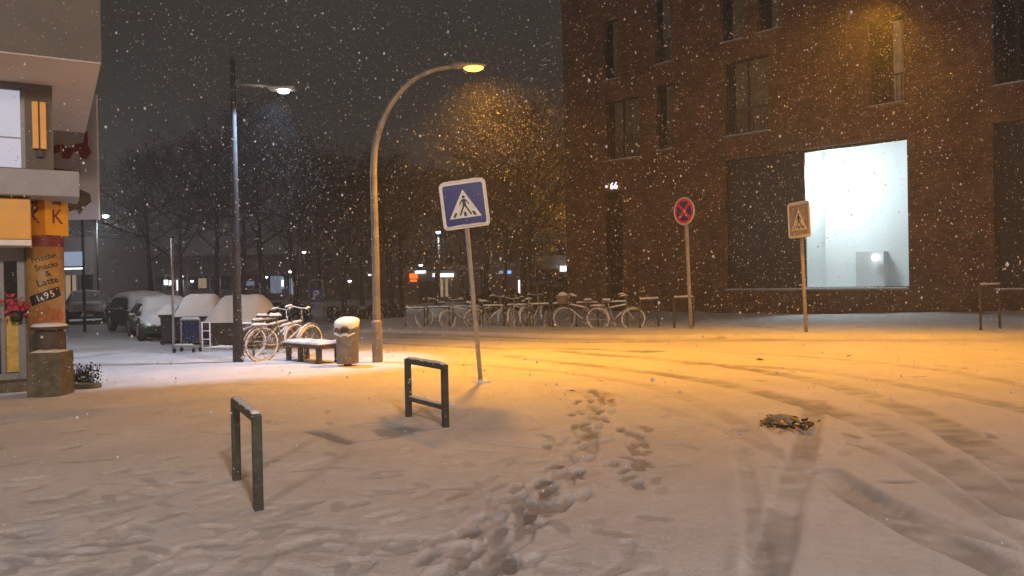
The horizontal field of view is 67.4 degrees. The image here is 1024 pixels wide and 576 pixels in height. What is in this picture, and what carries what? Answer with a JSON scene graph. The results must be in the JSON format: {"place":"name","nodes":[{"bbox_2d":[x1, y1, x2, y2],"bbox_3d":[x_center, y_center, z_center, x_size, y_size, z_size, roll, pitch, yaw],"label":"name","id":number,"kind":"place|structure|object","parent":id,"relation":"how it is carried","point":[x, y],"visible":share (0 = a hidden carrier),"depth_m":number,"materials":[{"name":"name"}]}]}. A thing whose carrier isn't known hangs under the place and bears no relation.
{"place":"outdoors","nodes":[
{"label":"outdoors","id":0,"kind":"place"},
{"bbox_2d":[30,322,67,351],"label":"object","id":1,"kind":"object","parent":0,"point":[47,336],"visible":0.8,"depth_m":10.91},
{"bbox_2d":[68,0,563,255],"label":"sky","id":2,"kind":"structure","parent":0,"point":[111,87],"materials":[{"name":"black"}]},
{"bbox_2d":[270,299,397,302],"bbox_3d":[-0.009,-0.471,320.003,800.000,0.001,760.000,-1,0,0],"label":"terrain","id":3,"kind":"structure","parent":0,"point":[285,301],"depth_m":83.91,"materials":[{"name":"snow"}]},
{"bbox_2d":[0,0,101,393],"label":"corner shop","id":4,"kind":"structure","parent":3,"relation":"on","point":[77,46],"depth_m":11.65,"materials":[{"name":"grey"}]},
{"bbox_2d":[0,86,25,167],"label":"window","id":5,"kind":"structure","parent":4,"relation":"in","point":[11,98],"depth_m":11.84,"materials":[{"name":"grey"}]},
{"bbox_2d":[0,248,26,380],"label":"door","id":6,"kind":"structure","parent":4,"relation":"in","point":[13,332],"depth_m":11.77,"materials":[{"name":"grey metal"}]},
{"bbox_2d":[0,293,30,327],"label":"flower bunch","id":7,"kind":"object","parent":4,"relation":"attached to","point":[15,315],"visible":0.99,"depth_m":11.56,"materials":[{"name":"red plant"}]},
{"bbox_2d":[31,100,46,157],"bbox_3d":[-7.289,-2.454,11.843,0.189,0.878,0.100,-1,0,-31],"label":"wall lamp","id":8,"kind":"object","parent":4,"relation":"attached to","point":[39,137],"visible":1,"depth_m":11.81,"materials":[{"name":"orange plastic"}]},
{"bbox_2d":[53,94,99,219],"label":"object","id":9,"kind":"object","parent":4,"relation":"attached to","point":[86,144],"visible":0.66,"depth_m":16.20,"materials":[{"name":"paint"}]},
{"bbox_2d":[64,220,85,331],"bbox_3d":[-15.586,-0.421,27.405,0.704,4.396,0.160,-1,0,0],"label":"light sign","id":10,"kind":"object","parent":3,"relation":"on","point":[74,258],"visible":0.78,"depth_m":27.36,"materials":[{"name":"paint"}]},
{"bbox_2d":[74,362,106,383],"bbox_3d":[-6.642,1.327,11.773,0.727,0.460,0.648,-1,0,0],"label":"shrub","id":11,"kind":"object","parent":3,"relation":"on","point":[84,376],"visible":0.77,"depth_m":11.71,"materials":[{"name":"green plant"}]},
{"bbox_2d":[96,214,109,290],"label":"park lamp","id":12,"kind":"object","parent":3,"relation":"on","point":[105,215],"visible":0.68,"depth_m":41.95,"materials":[{"name":"metal"}]},
{"bbox_2d":[64,231,158,305],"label":"side street house","id":13,"kind":"structure","parent":3,"relation":"on","point":[117,259],"depth_m":47.88,"materials":[{"name":"grey"}]},
{"bbox_2d":[66,275,75,299],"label":"window","id":14,"kind":"structure","parent":13,"relation":"in","point":[70,279],"depth_m":46.17,"materials":[{"name":"beige"}]},
{"bbox_2d":[78,275,94,289],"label":"window","id":15,"kind":"structure","parent":13,"relation":"in","point":[88,278],"depth_m":46.17,"materials":[{"name":"glass"}]},
{"bbox_2d":[77,190,177,254],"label":"park tree","id":16,"kind":"object","parent":3,"relation":"on","point":[118,231],"visible":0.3,"depth_m":65.56,"materials":[{"name":"brown plant"}]},
{"bbox_2d":[90,135,222,290],"bbox_3d":[-19.083,-3.068,40.269,7.152,9.985,7.649,-1,0,7],"label":"park tree","id":17,"kind":"object","parent":3,"relation":"on","point":[147,189],"visible":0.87,"depth_m":39.91,"materials":[{"name":"brown plant"}]},
{"bbox_2d":[170,236,174,352],"bbox_3d":[-7.783,0.248,17.636,0.089,2.881,0.072,-1,0,0],"label":"steel post","id":18,"kind":"object","parent":3,"relation":"on","point":[172,290],"visible":0.86,"depth_m":17.61,"materials":[{"name":"grey metal"}]},
{"bbox_2d":[99,127,247,296],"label":"park tree","id":19,"kind":"object","parent":3,"relation":"on","point":[179,262],"visible":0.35,"depth_m":44.48,"materials":[{"name":"brown plant"}]},
{"bbox_2d":[117,116,285,296],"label":"park tree","id":20,"kind":"object","parent":3,"relation":"on","point":[216,214],"visible":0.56,"depth_m":41.00,"materials":[{"name":"brown plant"}]},
{"bbox_2d":[154,254,297,300],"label":"market hall","id":21,"kind":"structure","parent":3,"relation":"on","point":[197,276],"depth_m":91.98,"materials":[{"name":"metal"}]},
{"bbox_2d":[155,277,164,289],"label":"window","id":22,"kind":"structure","parent":21,"relation":"in","point":[159,281],"depth_m":92.17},
{"bbox_2d":[188,276,197,289],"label":"window","id":23,"kind":"structure","parent":21,"relation":"in","point":[195,283],"depth_m":92.17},
{"bbox_2d":[221,276,230,288],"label":"window","id":24,"kind":"structure","parent":21,"relation":"in","point":[225,280],"depth_m":92.17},
{"bbox_2d":[157,129,330,294],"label":"park tree","id":25,"kind":"object","parent":3,"relation":"on","point":[243,260],"visible":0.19,"depth_m":47.89,"materials":[{"name":"brown plant"}]},
{"bbox_2d":[144,76,350,297],"bbox_3d":[-12.314,-4.071,37.350,8.482,11.886,9.072,-1,0,13],"label":"park tree","id":26,"kind":"object","parent":3,"relation":"on","point":[258,234],"visible":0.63,"depth_m":36.79,"materials":[{"name":"brown plant"}]},
{"bbox_2d":[230,57,296,362],"bbox_3d":[-4.844,-1.435,15.039,1.320,6.166,0.240,-1,0,0],"label":"street lamp","id":27,"kind":"object","parent":3,"relation":"on","point":[237,338],"visible":0.95,"depth_m":14.98,"materials":[{"name":"metal"}]},
{"bbox_2d":[208,114,358,315],"bbox_3d":[-9.311,-2.954,33.424,6.286,9.443,7.045,-1,0,-41],"label":"park tree","id":28,"kind":"object","parent":3,"relation":"on","point":[289,249],"visible":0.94,"depth_m":33.57,"materials":[{"name":"brown plant"}]},
{"bbox_2d":[272,301,312,321],"bbox_3d":[-9.635,1.048,33.003,2.115,0.973,1.048,-1,0,0],"label":"hedge","id":29,"kind":"object","parent":3,"relation":"on","point":[297,313],"visible":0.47,"depth_m":32.62,"materials":[{"name":"green plant"}]},
{"bbox_2d":[299,250,306,301],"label":"park lamp","id":30,"kind":"object","parent":3,"relation":"on","point":[304,251],"visible":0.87,"depth_m":49.96,"materials":[{"name":"metal"}]},
{"bbox_2d":[268,182,360,304],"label":"park tree","id":31,"kind":"object","parent":3,"relation":"on","point":[318,263],"visible":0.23,"depth_m":59.85,"materials":[{"name":"brown plant"}]},
{"bbox_2d":[308,279,323,321],"bbox_3d":[-8.177,0.622,32.103,0.628,1.967,0.082,-1,0,-8],"label":"parking sign","id":32,"kind":"object","parent":3,"relation":"on","point":[317,296],"visible":0.93,"depth_m":32.07,"materials":[{"name":"metal"}]},
{"bbox_2d":[334,316,358,365],"bbox_3d":[-2.993,1.032,13.951,0.441,1.016,0.472,-1,0,0],"label":"litter bin","id":33,"kind":"object","parent":3,"relation":"on","point":[348,331],"visible":0.98,"depth_m":13.79,"materials":[{"name":"metal"}]},
{"bbox_2d":[269,136,424,308],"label":"park tree","id":34,"kind":"object","parent":3,"relation":"on","point":[343,284],"visible":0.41,"depth_m":42.84,"materials":[{"name":"brown plant"}]},
{"bbox_2d":[325,305,372,321],"bbox_3d":[-6.609,1.087,31.497,1.945,0.804,1.041,-1,0,0],"label":"hedge","id":35,"kind":"object","parent":3,"relation":"on","point":[365,315],"visible":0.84,"depth_m":31.10,"materials":[{"name":"green plant"}]},
{"bbox_2d":[299,170,414,305],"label":"park tree","id":36,"kind":"object","parent":3,"relation":"on","point":[361,260],"visible":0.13,"depth_m":55.74,"materials":[{"name":"brown plant"}]},
{"bbox_2d":[308,136,444,307],"bbox_3d":[-5.237,-2.707,34.475,6.770,8.735,6.040,-1,0,43],"label":"park tree","id":37,"kind":"object","parent":3,"relation":"on","point":[385,237],"visible":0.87,"depth_m":34.55,"materials":[{"name":"brown plant"}]},
{"bbox_2d":[380,302,405,317],"bbox_3d":[-4.988,1.010,32.500,1.063,0.872,1.015,-1,0,0],"label":"hedge","id":38,"kind":"object","parent":3,"relation":"on","point":[394,310],"visible":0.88,"depth_m":32.10,"materials":[{"name":"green plant"}]},
{"bbox_2d":[331,142,479,307],"bbox_3d":[-5.708,-2.898,39.829,6.904,9.072,8.097,-1,0,-40],"label":"park tree","id":39,"kind":"object","parent":3,"relation":"on","point":[401,284],"visible":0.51,"depth_m":39.86,"materials":[{"name":"brown plant"}]},
{"bbox_2d":[370,61,485,362],"bbox_3d":[-1.562,-1.343,14.515,2.267,5.865,0.220,-1,0,0],"label":"street lamp","id":40,"kind":"object","parent":3,"relation":"on","point":[377,353],"visible":0.96,"depth_m":14.46,"materials":[{"name":"grey"}]},
{"bbox_2d":[294,167,564,300],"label":"apartment block","id":41,"kind":"structure","parent":3,"relation":"on","point":[332,270],"depth_m":87.98,"materials":[{"name":"metal"}]},
{"bbox_2d":[364,252,371,264],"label":"window","id":42,"kind":"structure","parent":41,"relation":"in","point":[367,256],"depth_m":88.14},
{"bbox_2d":[384,164,474,304],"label":"park tree","id":43,"kind":"object","parent":3,"relation":"on","point":[436,271],"visible":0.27,"depth_m":51.75,"materials":[{"name":"brown plant"}]},
{"bbox_2d":[435,230,440,305],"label":"park lamp","id":44,"kind":"object","parent":3,"relation":"on","point":[439,269],"visible":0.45,"depth_m":43.95,"materials":[{"name":"metal"}]},
{"bbox_2d":[394,265,483,303],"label":"shop pavilion","id":45,"kind":"structure","parent":3,"relation":"on","point":[412,276],"depth_m":57.99,"materials":[{"name":"metal"}]},
{"bbox_2d":[411,179,509,301],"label":"park tree","id":46,"kind":"object","parent":3,"relation":"on","point":[461,264],"visible":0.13,"depth_m":57.90,"materials":[{"name":"brown plant"}]},
{"bbox_2d":[439,178,491,383],"bbox_3d":[-0.587,-0.002,11.284,0.712,3.192,0.312,-5,0,0],"label":"crossing sign","id":47,"kind":"object","parent":3,"relation":"on","point":[453,197],"visible":0.96,"depth_m":11.22,"materials":[{"name":"metal"}]},
{"bbox_2d":[466,288,519,312],"bbox_3d":[-0.883,0.670,36.994,2.668,1.345,1.143,-1,0,0],"label":"hedge","id":48,"kind":"object","parent":3,"relation":"on","point":[507,294],"visible":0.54,"depth_m":36.55,"materials":[{"name":"green plant"}]},
{"bbox_2d":[420,130,576,314],"bbox_3d":[-0.765,-2.692,32.927,6.397,8.532,5.099,-1,0,32],"label":"park tree","id":49,"kind":"object","parent":3,"relation":"on","point":[486,275],"visible":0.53,"depth_m":32.82,"materials":[{"name":"brown plant"}]},
{"bbox_2d":[478,262,529,299],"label":"shop pavilion","id":50,"kind":"structure","parent":3,"relation":"on","point":[494,285],"depth_m":60.00,"materials":[{"name":"metal"}]},
{"bbox_2d":[432,69,589,316],"bbox_3d":[0.172,-3.590,31.502,6.422,10.428,8.056,-1,0,0],"label":"park tree","id":51,"kind":"object","parent":3,"relation":"on","point":[523,285],"visible":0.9,"depth_m":30.92,"materials":[{"name":"brown plant"}]},
{"bbox_2d":[465,152,565,294],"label":"park tree","id":52,"kind":"object","parent":3,"relation":"on","point":[504,283],"visible":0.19,"depth_m":49.88,"materials":[{"name":"brown plant"}]},
{"bbox_2d":[436,81,620,314],"bbox_3d":[0.524,-3.491,32.460,8.627,10.191,6.877,-1,0,-32],"label":"park tree","id":53,"kind":"object","parent":3,"relation":"on","point":[532,274],"visible":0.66,"depth_m":32.10,"materials":[{"name":"brown plant"}]},
{"bbox_2d":[493,139,565,273],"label":"park tree","id":54,"kind":"object","parent":3,"relation":"on","point":[554,231],"visible":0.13,"depth_m":42.09,"materials":[{"name":"brown plant"}]},
{"bbox_2d":[531,212,566,298],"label":"white house","id":55,"kind":"structure","parent":3,"relation":"on","point":[559,262],"depth_m":63.99,"materials":[{"name":"metal"}]},
{"bbox_2d":[534,241,542,255],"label":"window","id":56,"kind":"structure","parent":55,"relation":"in","point":[539,243],"depth_m":64.16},
{"bbox_2d":[544,241,553,255],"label":"window","id":57,"kind":"structure","parent":55,"relation":"in","point":[550,245],"depth_m":64.16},
{"bbox_2d":[538,272,566,309],"bbox_3d":[2.029,0.245,36.997,1.600,2.076,1.352,-1,0,0],"label":"hedge","id":58,"kind":"object","parent":3,"relation":"on","point":[547,284],"visible":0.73,"depth_m":36.44,"materials":[{"name":"brown plant"}]},
{"bbox_2d":[638,297,658,327],"bbox_3d":[4.038,0.846,22.615,0.063,1.169,1.077,-1,0,42],"label":"barrier rail","id":59,"kind":"object","parent":3,"relation":"on","point":[646,299],"visible":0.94,"depth_m":22.47,"materials":[{"name":"metal"}]},
{"bbox_2d":[673,295,694,327],"bbox_3d":[4.912,0.809,21.955,0.787,1.217,0.064,-1,0,-30],"label":"barrier rail","id":60,"kind":"object","parent":3,"relation":"on","point":[684,297],"visible":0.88,"depth_m":21.91,"materials":[{"name":"metal"}]},
{"bbox_2d":[0,298,1023,575],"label":"ground","id":61,"kind":"structure","parent":0,"point":[78,504],"depth_m":6.53,"materials":[{"name":"snow"}]},
{"bbox_2d":[26,349,73,397],"bbox_3d":[-6.466,1.285,10.770,0.450,0.844,0.440,-1,0,-8],"label":"stone planter","id":62,"kind":"object","parent":61,"relation":"on","point":[53,375],"visible":0.78,"depth_m":10.56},
{"bbox_2d":[65,290,110,323],"bbox_3d":[-19.951,0.846,35.959,2.120,1.515,4.303,-1,0,-30],"label":"parked car","id":63,"kind":"object","parent":61,"relation":"on","point":[74,307],"visible":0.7,"depth_m":34.49,"materials":[{"name":"paint"}]},
{"bbox_2d":[74,383,101,388],"bbox_3d":[-6.308,1.470,11.389,0.360,0.110,0.220,-1,0,0],"label":"kerb stone","id":64,"kind":"object","parent":61,"relation":"on","point":[87,385],"visible":0.56,"depth_m":11.29,"materials":[{"name":"stone"}]},
{"bbox_2d":[106,291,165,332],"bbox_3d":[-12.830,0.811,26.955,2.120,1.426,4.303,-1,0,-40],"label":"parked car","id":65,"kind":"object","parent":61,"relation":"on","point":[120,306],"visible":0.3,"depth_m":26.68,"materials":[{"name":"paint"}]},
{"bbox_2d":[127,295,183,340],"bbox_3d":[-10.597,0.853,23.469,2.120,1.299,3.998,-1,0,-32],"label":"parked car","id":66,"kind":"object","parent":61,"relation":"on","point":[141,311],"visible":0.48,"depth_m":22.70,"materials":[{"name":"green paint"}]},
{"bbox_2d":[157,304,179,344],"bbox_3d":[-9.062,0.964,20.368,0.460,1.060,0.860,-1,0,-10],"label":"refuse container","id":67,"kind":"object","parent":61,"relation":"on","point":[163,314],"visible":0.69,"depth_m":20.06,"materials":[{"name":"green paint"}]},
{"bbox_2d":[173,317,201,352],"bbox_3d":[-7.509,1.079,17.754,0.503,0.806,0.400,-1,0,6],"label":"hand trolley","id":68,"kind":"object","parent":61,"relation":"on","point":[191,331],"visible":0.99,"depth_m":17.89,"materials":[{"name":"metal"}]},
{"bbox_2d":[174,294,220,343],"bbox_3d":[-8.227,0.815,20.220,1.070,1.326,1.110,-1,0,-8],"label":"refuse container","id":69,"kind":"object","parent":61,"relation":"on","point":[188,305],"visible":0.6,"depth_m":19.89,"materials":[{"name":"black plastic"}]},
{"bbox_2d":[201,322,232,351],"bbox_3d":[-6.744,1.143,17.678,0.821,0.750,0.073,-1,0,1],"label":"metal rack","id":70,"kind":"object","parent":61,"relation":"on","point":[210,347],"visible":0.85,"depth_m":17.67,"materials":[{"name":"metal"}]},
{"bbox_2d":[203,294,275,347],"bbox_3d":[-6.686,0.808,18.855,1.400,1.299,1.140,-1,0,4],"label":"refuse container","id":71,"kind":"object","parent":61,"relation":"on","point":[220,313],"visible":0.66,"depth_m":18.50,"materials":[{"name":"black plastic"}]},
{"bbox_2d":[230,396,263,511],"bbox_3d":[-1.882,1.243,5.438,0.061,0.879,0.917,-1,0,-29],"label":"barrier rail","id":72,"kind":"object","parent":61,"relation":"on","point":[238,404],"visible":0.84,"depth_m":5.06,"materials":[{"name":"metal"}]},
{"bbox_2d":[251,317,278,356],"bbox_3d":[-5.345,1.137,16.660,0.052,1.022,0.963,-1,0,15],"label":"bicycle stand","id":73,"kind":"object","parent":61,"relation":"on","point":[261,319],"visible":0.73,"depth_m":16.39,"materials":[{"name":"green paint"}]},
{"bbox_2d":[242,307,307,355],"bbox_3d":[-5.171,0.936,16.680,1.653,1.060,0.568,-1,-2,-37],"label":"bicycle","id":74,"kind":"object","parent":61,"relation":"on","point":[285,329],"visible":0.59,"depth_m":16.67,"materials":[{"name":"metal"}]},
{"bbox_2d":[244,304,322,360],"bbox_3d":[-4.524,0.911,15.457,1.728,1.115,0.594,-1,4,-40],"label":"bicycle","id":75,"kind":"object","parent":61,"relation":"on","point":[301,331],"visible":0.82,"depth_m":15.35,"materials":[{"name":"metal"}]},
{"bbox_2d":[283,338,336,363],"bbox_3d":[-3.860,1.265,14.878,1.286,0.533,0.556,-1,0,43],"label":"park bench","id":76,"kind":"object","parent":61,"relation":"on","point":[307,344],"visible":0.81,"depth_m":14.72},
{"bbox_2d":[404,306,425,326],"bbox_3d":[-3.198,1.077,25.331,0.682,0.951,0.052,-1,0,-2],"label":"bicycle stand","id":77,"kind":"object","parent":61,"relation":"on","point":[415,307],"visible":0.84,"depth_m":25.31,"materials":[{"name":"green paint"}]},
{"bbox_2d":[404,357,448,427],"bbox_3d":[-0.898,1.192,8.015,0.060,0.910,0.886,-1,0,-34],"label":"barrier rail","id":78,"kind":"object","parent":61,"relation":"on","point":[443,405],"visible":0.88,"depth_m":7.89,"materials":[{"name":"metal"}]},
{"bbox_2d":[415,297,456,324],"bbox_3d":[-2.553,0.841,26.224,1.662,1.039,0.571,-1,-2,30],"label":"bicycle","id":79,"kind":"object","parent":61,"relation":"on","point":[429,311],"visible":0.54,"depth_m":26.26,"materials":[{"name":"metal"}]},
{"bbox_2d":[427,305,449,326],"bbox_3d":[-2.395,1.054,25.073,0.756,0.969,0.052,-1,0,1],"label":"bicycle stand","id":80,"kind":"object","parent":61,"relation":"on","point":[447,306],"visible":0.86,"depth_m":25.05,"materials":[{"name":"green paint"}]},
{"bbox_2d":[438,297,487,327],"bbox_3d":[-1.592,0.817,24.514,1.736,1.061,0.596,-1,4,-25],"label":"bicycle","id":81,"kind":"object","parent":61,"relation":"on","point":[453,313],"visible":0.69,"depth_m":24.41,"materials":[{"name":"metal"}]},
{"bbox_2d":[463,294,514,326],"bbox_3d":[-0.683,0.779,24.547,1.820,1.117,0.626,-1,4,-20],"label":"bicycle","id":82,"kind":"object","parent":61,"relation":"on","point":[485,315],"visible":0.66,"depth_m":24.53,"materials":[{"name":"metal"}]},
{"bbox_2d":[482,304,504,325],"bbox_3d":[-0.593,1.009,24.492,0.714,0.998,0.051,-1,0,0],"label":"bicycle stand","id":83,"kind":"object","parent":61,"relation":"on","point":[492,305],"visible":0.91,"depth_m":24.47,"materials":[{"name":"green paint"}]},
{"bbox_2d":[506,303,527,325],"bbox_3d":[0.158,0.988,24.250,0.682,1.014,0.052,-1,0,-1],"label":"bicycle stand","id":84,"kind":"object","parent":61,"relation":"on","point":[511,304],"visible":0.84,"depth_m":24.23,"materials":[{"name":"green paint"}]},
{"bbox_2d":[506,296,536,326],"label":"bicycle","id":85,"kind":"object","parent":61,"relation":"on","point":[514,310],"visible":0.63,"depth_m":24.17,"materials":[{"name":"metal"}]},
{"bbox_2d":[518,292,546,326],"bbox_3d":[0.741,0.722,24.582,0.634,1.164,1.846,-6,-2,32],"label":"bicycle","id":86,"kind":"object","parent":61,"relation":"on","point":[541,307],"visible":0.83,"depth_m":24.48,"materials":[{"name":"metal"}]},
{"bbox_2d":[529,302,549,326],"bbox_3d":[0.870,0.967,24.021,0.652,1.032,0.051,-1,0,-2],"label":"bicycle stand","id":87,"kind":"object","parent":61,"relation":"on","point":[544,303],"visible":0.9,"depth_m":24.00,"materials":[{"name":"green paint"}]},
{"bbox_2d":[552,292,607,326],"bbox_3d":[2.128,0.690,23.527,1.767,1.184,0.598,-1,5,25],"label":"bicycle","id":88,"kind":"object","parent":61,"relation":"on","point":[562,297],"visible":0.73,"depth_m":23.55,"materials":[{"name":"metal"}]},
{"bbox_2d":[575,301,598,326],"bbox_3d":[2.313,0.926,23.557,0.712,1.063,0.052,-1,0,1],"label":"bicycle stand","id":89,"kind":"object","parent":61,"relation":"on","point":[584,302],"visible":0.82,"depth_m":23.53,"materials":[{"name":"green paint"}]},
{"bbox_2d":[601,300,627,325],"bbox_3d":[3.112,0.905,23.299,0.799,1.078,0.052,-1,0,3],"label":"bicycle stand","id":90,"kind":"object","parent":61,"relation":"on","point":[619,301],"visible":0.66,"depth_m":23.27,"materials":[{"name":"green paint"}]},
{"bbox_2d":[586,293,645,327],"bbox_3d":[3.010,0.720,22.544,1.786,1.121,0.614,-1,4,22],"label":"bicycle","id":91,"kind":"object","parent":61,"relation":"on","point":[624,311],"visible":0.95,"depth_m":22.60,"materials":[{"name":"metal"}]},
{"bbox_2d":[674,197,694,328],"bbox_3d":[4.862,-0.543,21.303,0.230,3.935,0.768,-1,0,-34],"label":"no stopping sign","id":92,"kind":"object","parent":61,"relation":"on","point":[683,204],"visible":0.98,"depth_m":21.26,"materials":[{"name":"metal"}]},
{"bbox_2d":[759,414,820,430],"bbox_3d":[2.692,1.313,7.490,0.595,0.117,0.637,-1,0,22],"label":"leaf pile","id":93,"kind":"object","parent":61,"relation":"on","point":[786,421],"visible":1,"depth_m":7.54,"materials":[{"name":"plant"}]},
{"bbox_2d":[561,0,1023,313],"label":"brick building","id":94,"kind":"structure","parent":61,"relation":"on","point":[847,287],"depth_m":29.48,"materials":[{"name":"brown brick"}]},
{"bbox_2d":[601,19,618,82],"bbox_3d":[4.429,-10.505,34.001,0.918,2.708,0.415,-1,0,43],"label":"window","id":95,"kind":"structure","parent":94,"relation":"in","point":[611,46],"depth_m":34.22,"materials":[{"name":"grey glass"}]},
{"bbox_2d":[606,261,623,311],"bbox_3d":[4.657,-0.004,34.169,1.077,2.400,0.118,-1,0,43],"label":"door","id":96,"kind":"structure","parent":94,"relation":"in","point":[617,271],"depth_m":34.20,"materials":[{"name":"wood"}]},
{"bbox_2d":[603,96,639,162],"bbox_3d":[4.866,-6.940,33.680,1.911,2.688,0.415,-1,0,43],"label":"window","id":97,"kind":"structure","parent":94,"relation":"in","point":[630,136],"depth_m":33.77,"materials":[{"name":"grey glass"}]},
{"bbox_2d":[654,0,672,65],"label":"window","id":98,"kind":"structure","parent":94,"relation":"in","point":[663,5],"depth_m":32.32,"materials":[{"name":"grey glass"}]},
{"bbox_2d":[655,83,674,151],"bbox_3d":[6.468,-7.149,32.185,0.905,2.804,0.415,-1,0,43],"label":"window","id":99,"kind":"structure","parent":94,"relation":"in","point":[666,111],"depth_m":32.32,"materials":[{"name":"glass"}]},
{"bbox_2d":[719,0,744,44],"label":"window","id":100,"kind":"structure","parent":94,"relation":"in","point":[736,15],"depth_m":30.21,"materials":[{"name":"glass"}]},
{"bbox_2d":[723,55,770,137],"bbox_3d":[9.121,-7.395,29.707,1.924,2.957,0.415,-1,0,43],"label":"window","id":101,"kind":"structure","parent":94,"relation":"in","point":[756,87],"depth_m":29.78,"materials":[{"name":"glass"}]},
{"bbox_2d":[726,150,802,288],"bbox_3d":[9.711,-2.508,29.487,3.054,5.129,0.105,-1,0,43],"label":"window","id":102,"kind":"structure","parent":94,"relation":"in","point":[744,170],"depth_m":29.55,"materials":[{"name":"glass"}]},
{"bbox_2d":[756,0,781,33],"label":"window","id":103,"kind":"structure","parent":94,"relation":"in","point":[768,20],"depth_m":29.22,"materials":[{"name":"glass"}]},
{"bbox_2d":[803,137,908,287],"bbox_3d":[12.143,-2.540,27.203,3.622,5.129,0.080,-1,0,43],"label":"window","id":104,"kind":"structure","parent":94,"relation":"in","point":[901,138],"depth_m":27.87,"materials":[{"name":"white glass"}]},
{"bbox_2d":[868,16,905,107],"bbox_3d":[12.835,-7.712,26.238,1.208,2.968,0.415,-1,0,43],"label":"window","id":105,"kind":"structure","parent":94,"relation":"in","point":[879,42],"depth_m":26.38,"materials":[{"name":"glass"}]},
{"bbox_2d":[991,0,1023,87],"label":"window","id":106,"kind":"structure","parent":94,"relation":"in","point":[1001,49],"depth_m":23.97,"materials":[{"name":"black glass"}]},
{"bbox_2d":[993,120,1023,289],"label":"window","id":107,"kind":"structure","parent":94,"relation":"in","point":[1010,180],"depth_m":24.05,"materials":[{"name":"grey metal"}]},
{"bbox_2d":[787,200,810,331],"bbox_3d":[7.162,-0.372,18.999,0.259,3.535,0.851,-3,0,0],"label":"crossing sign","id":108,"kind":"object","parent":61,"relation":"on","point":[798,223],"visible":0.94,"depth_m":19.00,"materials":[{"name":"metal"}]},
{"bbox_2d":[978,282,1000,329],"bbox_3d":[11.791,0.580,18.937,0.884,1.449,0.064,-1,0,-29],"label":"barrier rail","id":109,"kind":"object","parent":61,"relation":"on","point":[984,284],"visible":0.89,"depth_m":18.86,"materials":[{"name":"metal"}]},
{"bbox_2d":[0,0,1023,572],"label":"falling snow","id":110,"kind":"structure","parent":0,"point":[558,178],"depth_m":12.42,"materials":[{"name":"snow"}]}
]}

